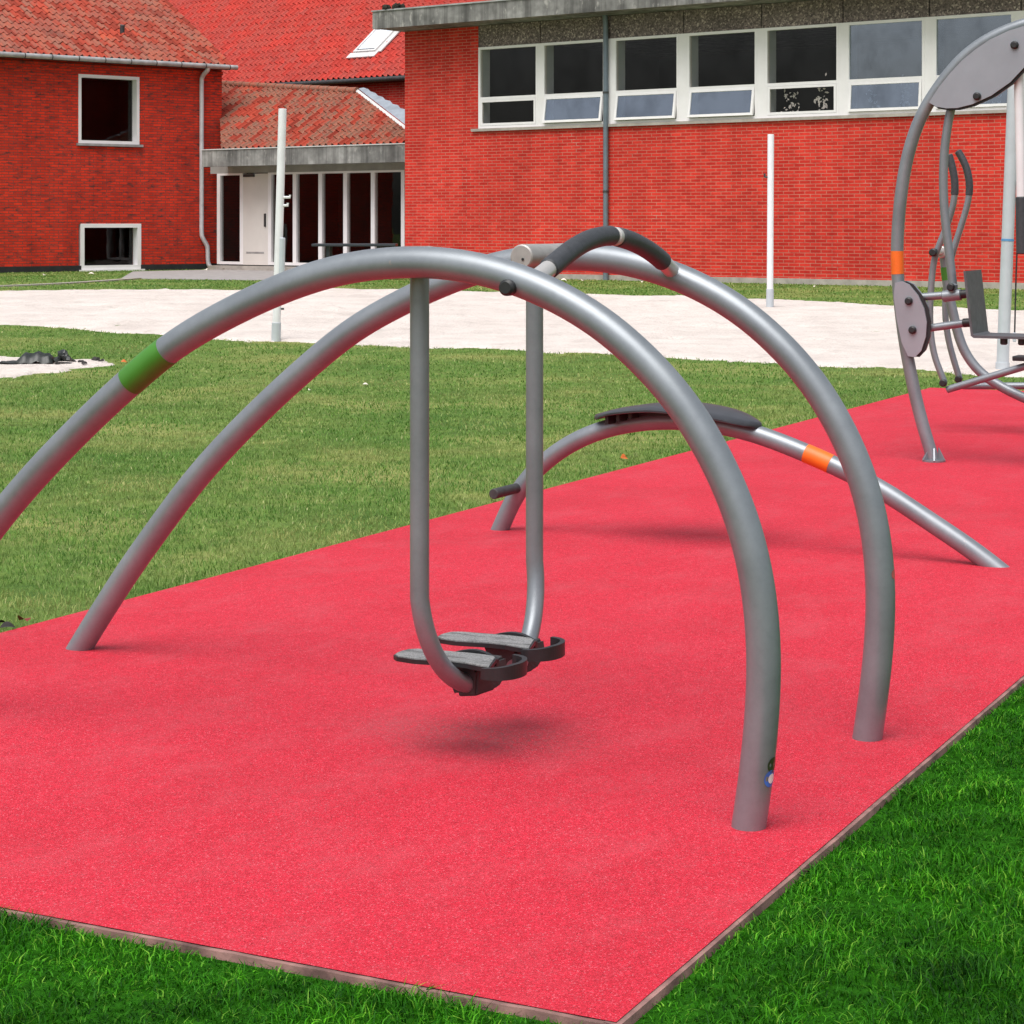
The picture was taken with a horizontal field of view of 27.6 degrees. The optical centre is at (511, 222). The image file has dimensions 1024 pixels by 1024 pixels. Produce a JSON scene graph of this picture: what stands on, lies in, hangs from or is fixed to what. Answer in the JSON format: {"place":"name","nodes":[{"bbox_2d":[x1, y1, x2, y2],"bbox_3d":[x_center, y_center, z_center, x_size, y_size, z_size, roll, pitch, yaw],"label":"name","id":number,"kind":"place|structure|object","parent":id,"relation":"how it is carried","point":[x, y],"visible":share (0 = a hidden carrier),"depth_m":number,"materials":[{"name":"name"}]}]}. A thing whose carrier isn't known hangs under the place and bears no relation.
{"place":"outdoors","nodes":[
{"label":"outdoors","id":0,"kind":"place"},
{"bbox_2d":[0,349,71,363],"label":"plastic sack","id":1,"kind":"object","parent":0,"point":[38,356],"visible":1,"depth_m":21.20,"materials":[{"name":"grey plastic"}]},
{"bbox_2d":[121,269,273,280],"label":"pavement","id":2,"kind":"structure","parent":0,"point":[215,274],"depth_m":47.54,"materials":[{"name":"grey concrete"}]},
{"bbox_2d":[0,268,1023,1022],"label":"ground","id":3,"kind":"structure","parent":0,"point":[556,369],"depth_m":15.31,"materials":[{"name":"green plant"}]},
{"bbox_2d":[0,621,15,627],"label":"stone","id":4,"kind":"object","parent":3,"relation":"on","point":[7,624],"visible":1,"depth_m":7.45,"materials":[{"name":"grey stone"}]},
{"bbox_2d":[17,615,30,620],"bbox_3d":[-1.773,1.437,7.574,0.050,0.017,0.066,21,-18,-33],"label":"fallen leaf","id":5,"kind":"object","parent":3,"relation":"on","point":[21,618],"visible":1,"depth_m":7.58,"materials":[{"name":"red plant"}]},
{"bbox_2d":[0,356,112,377],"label":"sand patch","id":6,"kind":"object","parent":3,"relation":"on","point":[13,370],"visible":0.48,"depth_m":20.86,"materials":[{"name":"beige sand"}]},
{"bbox_2d":[0,278,141,286],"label":"kerb edge","id":7,"kind":"object","parent":3,"relation":"on","point":[110,280],"visible":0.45,"depth_m":40.54,"materials":[{"name":"concrete"}]},
{"bbox_2d":[0,0,237,272],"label":"brick wing","id":8,"kind":"structure","parent":3,"relation":"on","point":[110,114],"depth_m":52.07,"materials":[{"name":"red brick"}]},
{"bbox_2d":[76,74,142,146],"bbox_3d":[-9.994,-2.765,51.606,1.830,1.750,0.295,0,0,-41],"label":"window","id":9,"kind":"structure","parent":8,"relation":"in","point":[135,80],"depth_m":51.75,"materials":[{"name":"white paint"}]},
{"bbox_2d":[79,224,144,271],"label":"window","id":10,"kind":"structure","parent":8,"relation":"in","point":[136,265],"depth_m":51.59,"materials":[{"name":"white paint"}]},
{"bbox_2d":[0,919,554,1023],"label":"turf base","id":11,"kind":"object","parent":3,"relation":"on","point":[94,1016],"visible":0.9,"depth_m":3.98,"materials":[{"name":"green plant"}]},
{"bbox_2d":[167,0,409,124],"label":"house","id":12,"kind":"structure","parent":3,"relation":"on","point":[341,43],"depth_m":60.95,"materials":[{"name":"red tile"}]},
{"bbox_2d":[201,81,404,270],"bbox_3d":[-4.288,-1.164,53.019,9.616,5.328,5.720,0,0,39],"label":"glazed link","id":13,"kind":"object","parent":3,"relation":"on","point":[345,166],"visible":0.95,"depth_m":52.14,"materials":[{"name":"tile"}]},
{"bbox_2d":[220,173,239,263],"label":"window","id":14,"kind":"structure","parent":13,"relation":"in","point":[227,174],"depth_m":53.01,"materials":[{"name":"white paint"}]},
{"bbox_2d":[243,173,267,264],"bbox_3d":[-6.418,-0.088,52.199,0.890,2.285,0.105,0,0,39],"label":"door","id":15,"kind":"structure","parent":13,"relation":"in","point":[255,186],"depth_m":52.21,"materials":[{"name":"beige paint"}]},
{"bbox_2d":[271,172,292,264],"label":"window","id":16,"kind":"structure","parent":13,"relation":"in","point":[274,173],"depth_m":51.89,"materials":[{"name":"white paint"}]},
{"bbox_2d":[296,172,318,265],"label":"window","id":17,"kind":"structure","parent":13,"relation":"in","point":[297,173],"depth_m":51.31,"materials":[{"name":"white paint"}]},
{"bbox_2d":[322,171,342,258],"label":"window","id":18,"kind":"structure","parent":13,"relation":"in","point":[323,172],"depth_m":50.81,"materials":[{"name":"white paint"}]},
{"bbox_2d":[347,170,370,252],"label":"window","id":19,"kind":"structure","parent":13,"relation":"in","point":[368,171],"depth_m":50.30,"materials":[{"name":"white paint"}]},
{"bbox_2d":[374,170,400,248],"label":"window","id":20,"kind":"structure","parent":13,"relation":"in","point":[376,172],"depth_m":49.72,"materials":[{"name":"white paint"}]},
{"bbox_2d":[311,243,397,256],"bbox_3d":[-3.280,0.823,43.600,1.740,0.775,0.900,0,0,0],"label":"outdoor table","id":21,"kind":"object","parent":3,"relation":"on","point":[329,249],"visible":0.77,"depth_m":43.15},
{"bbox_2d":[0,388,1023,1021],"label":"rubber surface","id":22,"kind":"object","parent":3,"relation":"on","point":[290,758],"visible":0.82,"depth_m":6.00,"materials":[{"name":"red rubber"}]},
{"bbox_2d":[0,226,894,831],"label":"air walker","id":23,"kind":"object","parent":22,"relation":"on","point":[528,272],"visible":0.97,"depth_m":5.76,"materials":[{"name":"metal"}]},
{"bbox_2d":[489,403,1008,567],"bbox_3d":[1.008,1.204,9.351,2.558,0.770,0.463,0,0,23],"label":"arched bench","id":24,"kind":"object","parent":22,"relation":"on","point":[735,423],"visible":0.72,"depth_m":9.28,"materials":[{"name":"metal"}]},
{"bbox_2d":[891,18,1023,462],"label":"seated press","id":25,"kind":"object","parent":22,"relation":"on","point":[985,67],"visible":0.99,"depth_m":12.60,"materials":[{"name":"metal"}]},
{"bbox_2d":[927,149,1023,402],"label":"cross trainer","id":26,"kind":"object","parent":22,"relation":"on","point":[984,379],"visible":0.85,"depth_m":14.51,"materials":[{"name":"metal"}]},
{"bbox_2d":[0,675,1023,1023],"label":"mat edging","id":27,"kind":"object","parent":3,"relation":"on","point":[640,1009],"visible":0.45,"depth_m":4.17,"materials":[{"name":"rubber"}]},
{"bbox_2d":[0,288,1023,376],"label":"sand court","id":28,"kind":"object","parent":3,"relation":"on","point":[832,334],"visible":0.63,"depth_m":27.71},
{"bbox_2d":[271,109,290,341],"bbox_3d":[-2.751,0.084,24.866,0.244,2.890,0.115,0,0,0],"label":"net post","id":29,"kind":"object","parent":28,"relation":"on","point":[279,257],"visible":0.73,"depth_m":24.82,"materials":[{"name":"white metal"}]},
{"bbox_2d":[764,134,773,306],"bbox_3d":[3.851,0.038,31.231,0.144,2.724,0.115,0,0,31],"label":"net post","id":30,"kind":"object","parent":28,"relation":"on","point":[770,222],"visible":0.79,"depth_m":31.18,"materials":[{"name":"white metal"}]},
{"bbox_2d":[995,85,1017,368],"bbox_3d":[4.862,0.109,20.467,0.245,2.961,0.136,0,0,0],"label":"net post","id":31,"kind":"object","parent":28,"relation":"on","point":[1006,261],"visible":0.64,"depth_m":20.41,"materials":[{"name":"white metal"}]},
{"bbox_2d":[0,674,1023,1023],"bbox_3d":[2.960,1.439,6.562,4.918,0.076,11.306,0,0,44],"label":"lush grass","id":32,"kind":"structure","parent":3,"relation":"on","point":[924,868],"depth_m":4.14,"materials":[{"name":"green plant"}]},
{"bbox_2d":[371,0,1023,289],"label":"sports hall","id":33,"kind":"structure","parent":3,"relation":"on","point":[657,122],"depth_m":42.80,"materials":[{"name":"red brick"}]},
{"bbox_2d":[478,43,537,128],"bbox_3d":[0.011,-2.935,45.067,1.640,1.770,0.344,0,0,39],"label":"window","id":34,"kind":"structure","parent":33,"relation":"in","point":[484,99],"depth_m":45.35,"materials":[{"name":"white paint"}]},
{"bbox_2d":[542,39,602,125],"bbox_3d":[1.364,-2.935,43.934,1.650,1.770,0.431,0,0,39],"label":"window","id":35,"kind":"structure","parent":33,"relation":"in","point":[548,96],"depth_m":44.25,"materials":[{"name":"white paint"}]},
{"bbox_2d":[613,34,678,123],"bbox_3d":[2.815,-2.935,42.778,1.620,1.770,0.431,0,0,39],"label":"window","id":36,"kind":"structure","parent":33,"relation":"in","point":[620,92],"depth_m":42.91,"materials":[{"name":"white paint"}]},
{"bbox_2d":[687,29,756,120],"bbox_3d":[4.251,-2.935,41.632,1.650,1.770,0.431,0,0,39],"label":"window","id":37,"kind":"structure","parent":33,"relation":"in","point":[693,89],"depth_m":41.80,"materials":[{"name":"white paint"}]},
{"bbox_2d":[765,23,838,117],"bbox_3d":[5.709,-2.935,40.525,1.650,1.770,0.344,0,0,39],"label":"window","id":38,"kind":"structure","parent":33,"relation":"in","point":[771,85],"depth_m":40.64,"materials":[{"name":"white paint"}]},
{"bbox_2d":[846,17,924,114],"bbox_3d":[7.107,-2.935,39.384,1.650,1.770,0.393,0,0,39],"label":"window","id":39,"kind":"structure","parent":33,"relation":"in","point":[852,81],"depth_m":39.50,"materials":[{"name":"white paint"}]},
{"bbox_2d":[933,11,1013,111],"bbox_3d":[8.528,-2.935,38.261,1.600,1.770,0.373,0,0,39],"label":"window","id":40,"kind":"structure","parent":33,"relation":"in","point":[938,21],"depth_m":38.61,"materials":[{"name":"white paint"}]}
]}

